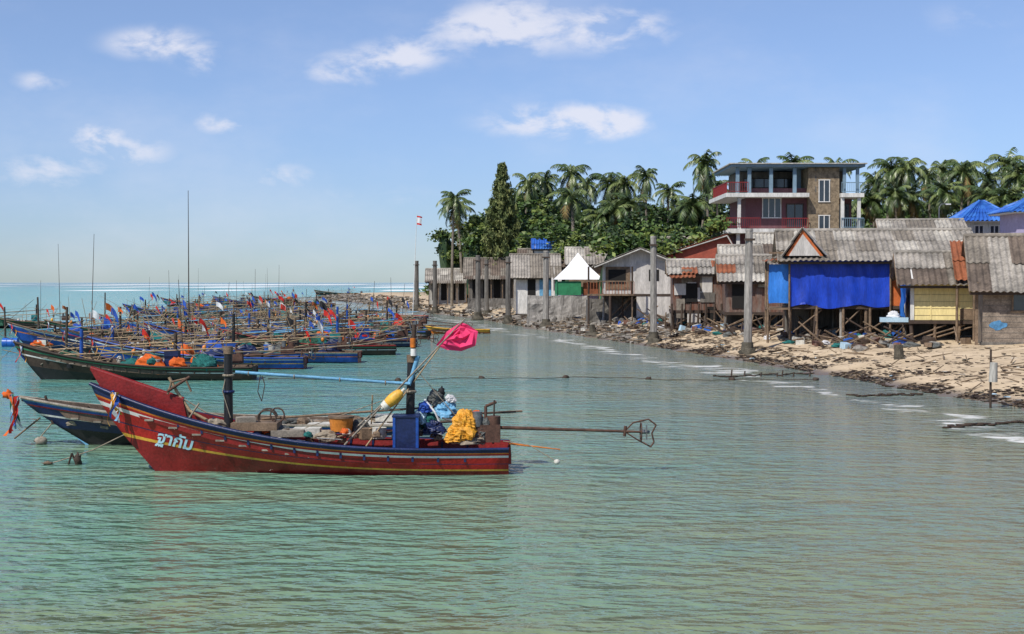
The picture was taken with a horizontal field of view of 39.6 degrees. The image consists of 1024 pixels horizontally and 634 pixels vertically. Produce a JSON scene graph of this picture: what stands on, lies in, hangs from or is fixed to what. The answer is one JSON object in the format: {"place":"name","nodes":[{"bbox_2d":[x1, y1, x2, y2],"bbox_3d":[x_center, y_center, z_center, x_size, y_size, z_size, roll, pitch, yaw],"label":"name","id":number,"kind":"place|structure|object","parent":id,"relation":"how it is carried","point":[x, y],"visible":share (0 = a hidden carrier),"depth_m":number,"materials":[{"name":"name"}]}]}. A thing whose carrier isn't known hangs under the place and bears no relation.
{"place":"outdoors","nodes":[
{"label":"outdoors","id":0,"kind":"place"},
{"bbox_2d":[0,283,1023,633],"bbox_3d":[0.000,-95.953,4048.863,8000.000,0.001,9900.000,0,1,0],"label":"sea water","id":1,"kind":"structure","parent":0,"point":[778,505],"depth_m":21.70,"materials":[{"name":"liquid"}]},
{"bbox_2d":[0,300,85,327],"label":"fishing boat","id":2,"kind":"object","parent":1,"relation":"on","point":[32,321],"visible":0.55,"depth_m":107.91,"materials":[{"name":"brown wood"}]},
{"bbox_2d":[0,251,176,350],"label":"fishing boat","id":3,"kind":"object","parent":1,"relation":"on","point":[29,335],"visible":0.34,"depth_m":71.64,"materials":[{"name":"red paint"}]},
{"bbox_2d":[37,297,209,338],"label":"fishing boat","id":4,"kind":"object","parent":1,"relation":"on","point":[49,323],"visible":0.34,"depth_m":86.83,"materials":[{"name":"blue wood"}]},
{"bbox_2d":[0,246,316,380],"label":"fishing boat","id":5,"kind":"object","parent":1,"relation":"on","point":[46,363],"visible":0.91,"depth_m":50.78,"materials":[{"name":"wood"}]},
{"bbox_2d":[21,290,296,357],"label":"fishing boat","id":6,"kind":"object","parent":1,"relation":"on","point":[72,335],"visible":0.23,"depth_m":65.72,"materials":[{"name":"blue paint"}]},
{"bbox_2d":[86,298,255,330],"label":"fishing boat","id":7,"kind":"object","parent":1,"relation":"on","point":[131,314],"visible":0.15,"depth_m":95.62,"materials":[{"name":"red paint"}]},
{"bbox_2d":[117,289,250,321],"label":"fishing boat","id":8,"kind":"object","parent":1,"relation":"on","point":[170,311],"visible":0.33,"depth_m":123.27,"materials":[{"name":"blue paint"}]},
{"bbox_2d":[110,289,303,339],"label":"fishing boat","id":9,"kind":"object","parent":1,"relation":"on","point":[132,326],"visible":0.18,"depth_m":83.54,"materials":[{"name":"red paint"}]},
{"bbox_2d":[73,304,353,368],"bbox_3d":[-12.680,0.878,57.529,12.600,3.020,2.033,0,1,-1],"label":"fishing boat","id":10,"kind":"object","parent":1,"relation":"on","point":[281,362],"visible":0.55,"depth_m":57.24,"materials":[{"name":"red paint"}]},
{"bbox_2d":[135,280,296,324],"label":"fishing boat","id":11,"kind":"object","parent":1,"relation":"on","point":[246,310],"visible":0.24,"depth_m":109.73,"materials":[{"name":"blue wood"}]},
{"bbox_2d":[129,296,359,343],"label":"fishing boat","id":12,"kind":"object","parent":1,"relation":"on","point":[154,326],"visible":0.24,"depth_m":72.25,"materials":[{"name":"red paint"}]},
{"bbox_2d":[163,295,343,330],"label":"fishing boat","id":13,"kind":"object","parent":1,"relation":"on","point":[280,304],"visible":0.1,"depth_m":96.02,"materials":[{"name":"blue paint"}]},
{"bbox_2d":[2,389,521,444],"bbox_3d":[-5.352,2.287,30.665,11.160,1.520,1.921,0,1,0],"label":"longtail fishing boat","id":14,"kind":"object","parent":1,"relation":"on","point":[85,423],"visible":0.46,"depth_m":30.51,"materials":[{"name":"blue paint"}]},
{"bbox_2d":[123,289,421,362],"bbox_3d":[-10.519,0.518,62.096,13.165,3.514,1.992,0,1,1],"label":"fishing boat","id":15,"kind":"object","parent":1,"relation":"on","point":[332,355],"visible":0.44,"depth_m":61.96,"materials":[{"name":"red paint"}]},
{"bbox_2d":[206,299,393,335],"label":"fishing boat","id":16,"kind":"object","parent":1,"relation":"on","point":[323,305],"visible":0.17,"depth_m":79.96,"materials":[{"name":"red paint"}]},
{"bbox_2d":[183,297,438,354],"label":"fishing boat","id":17,"kind":"object","parent":1,"relation":"on","point":[378,349],"visible":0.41,"depth_m":68.02,"materials":[{"name":"blue wood"}]},
{"bbox_2d":[259,296,409,329],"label":"fishing boat","id":18,"kind":"object","parent":1,"relation":"on","point":[299,314],"visible":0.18,"depth_m":91.32,"materials":[{"name":"red paint"}]},
{"bbox_2d":[237,281,453,346],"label":"fishing boat","id":19,"kind":"object","parent":1,"relation":"on","point":[403,343],"visible":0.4,"depth_m":76.28,"materials":[{"name":"blue paint"}]},
{"bbox_2d":[89,318,656,474],"bbox_3d":[-2.575,1.585,26.347,10.502,3.138,1.871,0,1,0],"label":"longtail fishing boat","id":20,"kind":"object","parent":1,"relation":"on","point":[163,430],"visible":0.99,"depth_m":26.09,"materials":[{"name":"red paint"}]},
{"bbox_2d":[291,297,472,337],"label":"fishing boat","id":21,"kind":"object","parent":1,"relation":"on","point":[425,334],"visible":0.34,"depth_m":87.81,"materials":[{"name":"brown wood"}]},
{"bbox_2d":[324,285,464,329],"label":"fishing boat","id":22,"kind":"object","parent":1,"relation":"on","point":[424,320],"visible":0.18,"depth_m":99.28,"materials":[{"name":"red paint"}]},
{"bbox_2d":[471,255,483,319],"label":"concrete mooring post","id":23,"kind":"object","parent":1,"relation":"in","point":[477,315],"visible":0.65,"depth_m":131.21,"materials":[{"name":"grey concrete"}]},
{"bbox_2d":[268,375,818,380],"bbox_3d":[1.079,2.223,51.214,19.726,0.203,1.725,0,1,-1],"label":"mooring line","id":24,"kind":"object","parent":1,"relation":"on","point":[647,378],"visible":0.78,"depth_m":51.10,"materials":[{"name":"brown fabric"}]},
{"bbox_2d":[713,369,1023,427],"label":"driftwood line","id":25,"kind":"object","parent":1,"relation":"on","point":[948,425],"visible":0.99,"depth_m":43.88,"materials":[{"name":"brown wood"}]},
{"bbox_2d":[0,0,1023,282],"label":"sky","id":26,"kind":"structure","parent":0,"point":[306,141],"materials":[{"name":"blue"}]},
{"bbox_2d":[602,250,665,293],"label":"walls","id":27,"kind":"structure","parent":0,"point":[631,259],"depth_m":99.86,"materials":[{"name":"grey"}]},
{"bbox_2d":[321,292,1023,410],"bbox_3d":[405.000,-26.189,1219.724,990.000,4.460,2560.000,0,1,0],"label":"ground","id":28,"kind":"structure","parent":0,"point":[975,352],"depth_m":54.71,"materials":[{"name":"sand"}]},
{"bbox_2d":[436,189,470,306],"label":"coconut palm","id":29,"kind":"object","parent":28,"relation":"on","point":[451,199],"visible":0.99,"depth_m":167.57,"materials":[{"name":"green plant"}]},
{"bbox_2d":[438,200,475,273],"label":"coconut palm","id":30,"kind":"object","parent":28,"relation":"on","point":[458,225],"visible":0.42,"depth_m":177.71,"materials":[{"name":"green plant"}]},
{"bbox_2d":[465,298,513,313],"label":"masonry","id":31,"kind":"object","parent":28,"relation":"on","point":[496,303],"visible":0.29,"depth_m":147.86,"materials":[{"name":"concrete"}]},
{"bbox_2d":[477,162,522,264],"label":"casuarina tree","id":32,"kind":"object","parent":28,"relation":"on","point":[501,235],"visible":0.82,"depth_m":158.05,"materials":[{"name":"green plant"}]},
{"bbox_2d":[502,257,513,323],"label":"concrete mooring post","id":33,"kind":"object","parent":28,"relation":"on","point":[508,318],"visible":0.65,"depth_m":118.91,"materials":[{"name":"grey concrete"}]},
{"bbox_2d":[512,172,544,212],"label":"coconut palm","id":34,"kind":"object","parent":28,"relation":"on","point":[527,188],"visible":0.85,"depth_m":183.50,"materials":[{"name":"green plant"}]},
{"bbox_2d":[526,170,560,201],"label":"coconut palm","id":35,"kind":"object","parent":28,"relation":"on","point":[550,177],"visible":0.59,"depth_m":189.46,"materials":[{"name":"green plant"}]},
{"bbox_2d":[539,251,551,326],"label":"concrete mooring post","id":36,"kind":"object","parent":28,"relation":"on","point":[545,319],"visible":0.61,"depth_m":105.68,"materials":[{"name":"grey concrete"}]},
{"bbox_2d":[523,295,587,326],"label":"masonry","id":37,"kind":"object","parent":28,"relation":"on","point":[567,307],"visible":0.56,"depth_m":111.84,"materials":[{"name":"concrete"}]},
{"bbox_2d":[546,187,591,230],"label":"coconut palm","id":38,"kind":"object","parent":28,"relation":"on","point":[568,199],"visible":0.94,"depth_m":148.55,"materials":[{"name":"green plant"}]},
{"bbox_2d":[550,164,591,210],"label":"coconut palm","id":39,"kind":"object","parent":28,"relation":"on","point":[570,174],"visible":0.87,"depth_m":178.89,"materials":[{"name":"green plant"}]},
{"bbox_2d":[553,253,601,298],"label":"white roof pavilion","id":40,"kind":"structure","parent":28,"relation":"on","point":[576,268],"depth_m":116.25,"materials":[{"name":"fabric"}]},
{"bbox_2d":[569,264,601,298],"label":"walls","id":41,"kind":"structure","parent":28,"relation":"on","point":[597,270],"depth_m":123.88,"materials":[{"name":"brown wood"}]},
{"bbox_2d":[564,247,606,265],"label":"roof","id":42,"kind":"structure","parent":41,"relation":"on","point":[570,253],"depth_m":125.17,"materials":[{"name":"grey metal"}]},
{"bbox_2d":[578,206,623,232],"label":"coconut palm","id":43,"kind":"object","parent":28,"relation":"on","point":[601,219],"visible":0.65,"depth_m":147.07,"materials":[{"name":"green plant"}]},
{"bbox_2d":[588,172,622,206],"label":"coconut palm","id":44,"kind":"object","parent":28,"relation":"on","point":[602,184],"visible":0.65,"depth_m":180.91,"materials":[{"name":"green plant"}]},
{"bbox_2d":[595,199,634,227],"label":"coconut palm","id":45,"kind":"object","parent":28,"relation":"on","point":[618,215],"visible":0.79,"depth_m":146.38,"materials":[{"name":"green plant"}]},
{"bbox_2d":[603,172,640,198],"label":"coconut palm","id":46,"kind":"object","parent":28,"relation":"on","point":[626,187],"visible":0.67,"depth_m":177.93,"materials":[{"name":"green plant"}]},
{"bbox_2d":[585,298,668,325],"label":"masonry","id":47,"kind":"object","parent":28,"relation":"on","point":[595,311],"visible":0.39,"depth_m":100.85,"materials":[{"name":"concrete"}]},
{"bbox_2d":[587,262,669,326],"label":"fittings","id":48,"kind":"object","parent":28,"relation":"on","point":[618,278],"visible":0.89,"depth_m":99.75,"materials":[{"name":"grey wood"}]},
{"bbox_2d":[609,192,654,221],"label":"coconut palm","id":49,"kind":"object","parent":28,"relation":"on","point":[628,200],"visible":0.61,"depth_m":149.11,"materials":[{"name":"green plant"}]},
{"bbox_2d":[601,293,669,320],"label":"stilts","id":50,"kind":"object","parent":28,"relation":"on","point":[622,303],"visible":0.24,"depth_m":99.97,"materials":[{"name":"brown wood"}]},
{"bbox_2d":[632,165,657,219],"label":"coconut palm","id":51,"kind":"object","parent":28,"relation":"on","point":[647,175],"visible":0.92,"depth_m":171.07,"materials":[{"name":"green plant"}]},
{"bbox_2d":[425,209,872,294],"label":"shrubs","id":52,"kind":"object","parent":28,"relation":"on","point":[630,233],"visible":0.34,"depth_m":135.12,"materials":[{"name":"green plant"}]},
{"bbox_2d":[646,236,661,343],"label":"concrete mooring post","id":53,"kind":"object","parent":28,"relation":"on","point":[653,337],"visible":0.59,"depth_m":78.43,"materials":[{"name":"grey concrete"}]},
{"bbox_2d":[652,181,685,224],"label":"coconut palm","id":54,"kind":"object","parent":28,"relation":"on","point":[668,191],"visible":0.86,"depth_m":184.15,"materials":[{"name":"green plant"}]},
{"bbox_2d":[315,293,1023,406],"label":"beach debris","id":55,"kind":"object","parent":28,"relation":"on","point":[626,335],"visible":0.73,"depth_m":69.49,"materials":[{"name":"white plastic"}]},
{"bbox_2d":[668,193,713,229],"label":"coconut palm","id":56,"kind":"object","parent":28,"relation":"on","point":[692,207],"visible":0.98,"depth_m":145.68,"materials":[{"name":"green plant"}]},
{"bbox_2d":[665,258,722,329],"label":"rusty tin shack","id":57,"kind":"structure","parent":28,"relation":"on","point":[695,288],"depth_m":85.85,"materials":[{"name":"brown wood"}]},
{"bbox_2d":[683,149,721,216],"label":"coconut palm","id":58,"kind":"object","parent":28,"relation":"on","point":[703,169],"visible":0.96,"depth_m":154.37,"materials":[{"name":"green plant"}]},
{"bbox_2d":[419,183,1000,301],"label":"tree belt","id":59,"kind":"object","parent":28,"relation":"on","point":[539,213],"visible":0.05,"depth_m":177.63,"materials":[{"name":"green plant"}]},
{"bbox_2d":[716,244,762,253],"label":"patched roof shack","id":60,"kind":"structure","parent":28,"relation":"on","point":[732,249],"depth_m":94.12,"materials":[{"name":"grey wood"}]},
{"bbox_2d":[738,229,755,355],"bbox_3d":[10.807,-0.821,65.146,0.955,6.445,0.860,0,1,0],"label":"concrete mooring post","id":61,"kind":"object","parent":28,"relation":"on","point":[747,347],"visible":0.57,"depth_m":65.00,"materials":[{"name":"grey concrete"}]},
{"bbox_2d":[714,254,783,329],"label":"tin shack","id":62,"kind":"structure","parent":28,"relation":"on","point":[729,271],"depth_m":80.00,"materials":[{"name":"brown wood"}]},
{"bbox_2d":[729,168,851,243],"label":"walls","id":63,"kind":"structure","parent":28,"relation":"on","point":[751,208],"depth_m":120.10,"materials":[{"name":"stone"}]},
{"bbox_2d":[709,163,867,234],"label":"slabs","id":64,"kind":"structure","parent":63,"relation":"on","point":[729,169],"depth_m":118.83,"materials":[{"name":"concrete"}]},
{"bbox_2d":[712,182,863,227],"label":"railings","id":65,"kind":"object","parent":64,"relation":"on","point":[719,190],"visible":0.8,"depth_m":118.95,"materials":[{"name":"red metal"}]},
{"bbox_2d":[743,167,849,227],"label":"windows","id":66,"kind":"structure","parent":63,"relation":"attached to","point":[771,207],"depth_m":120.09,"materials":[{"name":"grey glass"}]},
{"bbox_2d":[613,306,970,351],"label":"salvage pile","id":67,"kind":"object","parent":28,"relation":"on","point":[896,337],"visible":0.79,"depth_m":66.97,"materials":[{"name":"brown wood"}]},
{"bbox_2d":[735,167,860,243],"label":"columns","id":68,"kind":"structure","parent":28,"relation":"on","point":[796,188],"depth_m":119.25,"materials":[{"name":"grey stone"}]},
{"bbox_2d":[782,304,902,340],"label":"stilts","id":69,"kind":"object","parent":28,"relation":"on","point":[831,318],"visible":0.3,"depth_m":72.10,"materials":[{"name":"brown wood"}]},
{"bbox_2d":[784,260,903,305],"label":"walls","id":70,"kind":"structure","parent":69,"relation":"on","point":[811,305],"depth_m":67.90,"materials":[{"name":"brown wood"}]},
{"bbox_2d":[761,227,900,342],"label":"fittings","id":71,"kind":"object","parent":70,"relation":"attached to","point":[828,286],"visible":0.94,"depth_m":67.52,"materials":[{"name":"blue"}]},
{"bbox_2d":[771,227,972,263],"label":"roof","id":72,"kind":"structure","parent":70,"relation":"on","point":[860,244],"depth_m":69.01,"materials":[{"name":"grey metal"}]},
{"bbox_2d":[851,185,887,226],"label":"coconut palm","id":73,"kind":"object","parent":28,"relation":"on","point":[871,209],"visible":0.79,"depth_m":144.95,"materials":[{"name":"green plant"}]},
{"bbox_2d":[867,157,914,218],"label":"coconut palm","id":74,"kind":"object","parent":28,"relation":"on","point":[886,171],"visible":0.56,"depth_m":157.41,"materials":[{"name":"green plant"}]},
{"bbox_2d":[873,179,913,218],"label":"coconut palm","id":75,"kind":"object","parent":28,"relation":"on","point":[893,196],"visible":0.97,"depth_m":143.79,"materials":[{"name":"green plant"}]},
{"bbox_2d":[886,157,927,217],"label":"coconut palm","id":76,"kind":"object","parent":28,"relation":"on","point":[904,169],"visible":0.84,"depth_m":154.68,"materials":[{"name":"green plant"}]},
{"bbox_2d":[897,182,933,217],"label":"coconut palm","id":77,"kind":"object","parent":28,"relation":"on","point":[913,203],"visible":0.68,"depth_m":144.69,"materials":[{"name":"green plant"}]},
{"bbox_2d":[913,165,942,217],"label":"coconut palm","id":78,"kind":"object","parent":28,"relation":"on","point":[931,175],"visible":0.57,"depth_m":160.29,"materials":[{"name":"green plant"}]},
{"bbox_2d":[902,319,972,342],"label":"stilts","id":79,"kind":"object","parent":28,"relation":"on","point":[921,328],"visible":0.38,"depth_m":62.01,"materials":[{"name":"brown wood"}]},
{"bbox_2d":[904,269,972,319],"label":"walls","id":80,"kind":"structure","parent":79,"relation":"on","point":[965,297],"depth_m":61.78,"materials":[{"name":"wood"}]},
{"bbox_2d":[879,278,972,323],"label":"fittings","id":81,"kind":"object","parent":80,"relation":"attached to","point":[892,317],"visible":0.94,"depth_m":61.98,"materials":[{"name":"white wood"}]},
{"bbox_2d":[890,250,967,287],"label":"roof","id":82,"kind":"structure","parent":80,"relation":"on","point":[931,267],"depth_m":62.70,"materials":[{"name":"grey metal"}]},
{"bbox_2d":[918,180,967,217],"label":"coconut palm","id":83,"kind":"object","parent":28,"relation":"on","point":[943,193],"visible":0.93,"depth_m":140.75,"materials":[{"name":"green plant"}]},
{"bbox_2d":[939,160,991,204],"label":"coconut palm","id":84,"kind":"object","parent":28,"relation":"on","point":[962,174],"visible":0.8,"depth_m":152.18,"materials":[{"name":"green plant"}]},
{"bbox_2d":[949,200,999,232],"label":"blue roof villa","id":85,"kind":"object","parent":28,"relation":"on","point":[976,217],"visible":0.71,"depth_m":94.88,"materials":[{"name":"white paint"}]},
{"bbox_2d":[958,183,1009,207],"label":"coconut palm","id":86,"kind":"object","parent":28,"relation":"on","point":[986,196],"visible":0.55,"depth_m":140.97,"materials":[{"name":"green plant"}]},
{"bbox_2d":[961,233,1023,344],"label":"block shed","id":87,"kind":"structure","parent":28,"relation":"on","point":[995,268],"depth_m":58.01,"materials":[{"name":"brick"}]},
{"bbox_2d":[950,240,974,341],"bbox_3d":[19.693,-1.080,62.118,0.914,4.620,2.771,0,1,12],"label":"sheet","id":88,"kind":"object","parent":87,"relation":"attached to","point":[959,265],"visible":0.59,"depth_m":61.41,"materials":[{"name":"orange metal"}]},
{"bbox_2d":[981,187,1023,207],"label":"coconut palm","id":89,"kind":"object","parent":28,"relation":"on","point":[1004,198],"visible":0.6,"depth_m":137.61,"materials":[{"name":"green plant"}]},
{"bbox_2d":[984,147,1023,188],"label":"coconut palm","id":90,"kind":"object","parent":28,"relation":"on","point":[1003,162],"visible":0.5,"depth_m":164.07,"materials":[{"name":"green plant"}]},
{"bbox_2d":[986,198,1023,232],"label":"blue roof villa","id":91,"kind":"object","parent":28,"relation":"on","point":[1011,215],"visible":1,"depth_m":88.64,"materials":[{"name":"white paint"}]},
{"bbox_2d":[999,163,1023,193],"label":"coconut palm","id":92,"kind":"object","parent":28,"relation":"on","point":[1018,178],"visible":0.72,"depth_m":147.87,"materials":[{"name":"green plant"}]},
{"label":"foundation","id":93,"kind":"object","parent":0,"visible":0},
{"bbox_2d":[667,237,730,257],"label":"walls","id":94,"kind":"structure","parent":93,"relation":"on","point":[707,250],"depth_m":111.64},
{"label":"foundation","id":95,"kind":"object","parent":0,"visible":0},
{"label":"walls","id":96,"kind":"object","parent":95,"relation":"on","visible":0},
{"bbox_2d":[753,232,773,253],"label":"roof","id":97,"kind":"structure","parent":96,"relation":"on","point":[765,239],"depth_m":99.58,"materials":[{"name":"grey metal"}]},
{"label":"foundation","id":98,"kind":"object","parent":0,"visible":0},
{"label":"walls","id":99,"kind":"object","parent":98,"relation":"on","visible":0},
{"bbox_2d":[874,218,966,227],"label":"roof","id":100,"kind":"structure","parent":99,"relation":"on","point":[922,223],"depth_m":94.06,"materials":[{"name":"grey metal"}]},
{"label":"foundation","id":101,"kind":"object","parent":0,"visible":0},
{"bbox_2d":[516,279,554,313],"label":"walls","id":102,"kind":"structure","parent":101,"relation":"on","point":[521,294],"depth_m":127.98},
{"bbox_2d":[509,253,561,278],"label":"roof","id":103,"kind":"structure","parent":102,"relation":"on","point":[526,265],"depth_m":129.31,"materials":[{"name":"grey metal"}]},
{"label":"foundation","id":104,"kind":"object","parent":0,"visible":0},
{"bbox_2d":[469,279,512,298],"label":"walls","id":105,"kind":"structure","parent":104,"relation":"on","point":[470,288],"depth_m":154.03,"materials":[{"name":"wood"}]},
{"bbox_2d":[463,257,505,278],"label":"roof","id":106,"kind":"structure","parent":105,"relation":"on","point":[469,267],"depth_m":155.60,"materials":[{"name":"grey metal"}]},
{"bbox_2d":[465,275,513,298],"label":"fittings","id":107,"kind":"object","parent":105,"relation":"attached to","point":[496,278],"visible":0.57,"depth_m":153.94,"materials":[{"name":"grey wood"}]},
{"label":"foundation","id":108,"kind":"object","parent":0,"visible":0},
{"bbox_2d":[429,283,465,303],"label":"walls","id":109,"kind":"structure","parent":108,"relation":"on","point":[457,300],"depth_m":176.08,"materials":[{"name":"concrete"}]},
{"bbox_2d":[425,280,466,305],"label":"fittings","id":110,"kind":"object","parent":109,"relation":"attached to","point":[444,289],"visible":0.83,"depth_m":176.00,"materials":[{"name":"grey wood"}]},
{"bbox_2d":[425,268,466,280],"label":"roof","id":111,"kind":"structure","parent":109,"relation":"on","point":[443,274],"depth_m":177.29,"materials":[{"name":"grey metal"}]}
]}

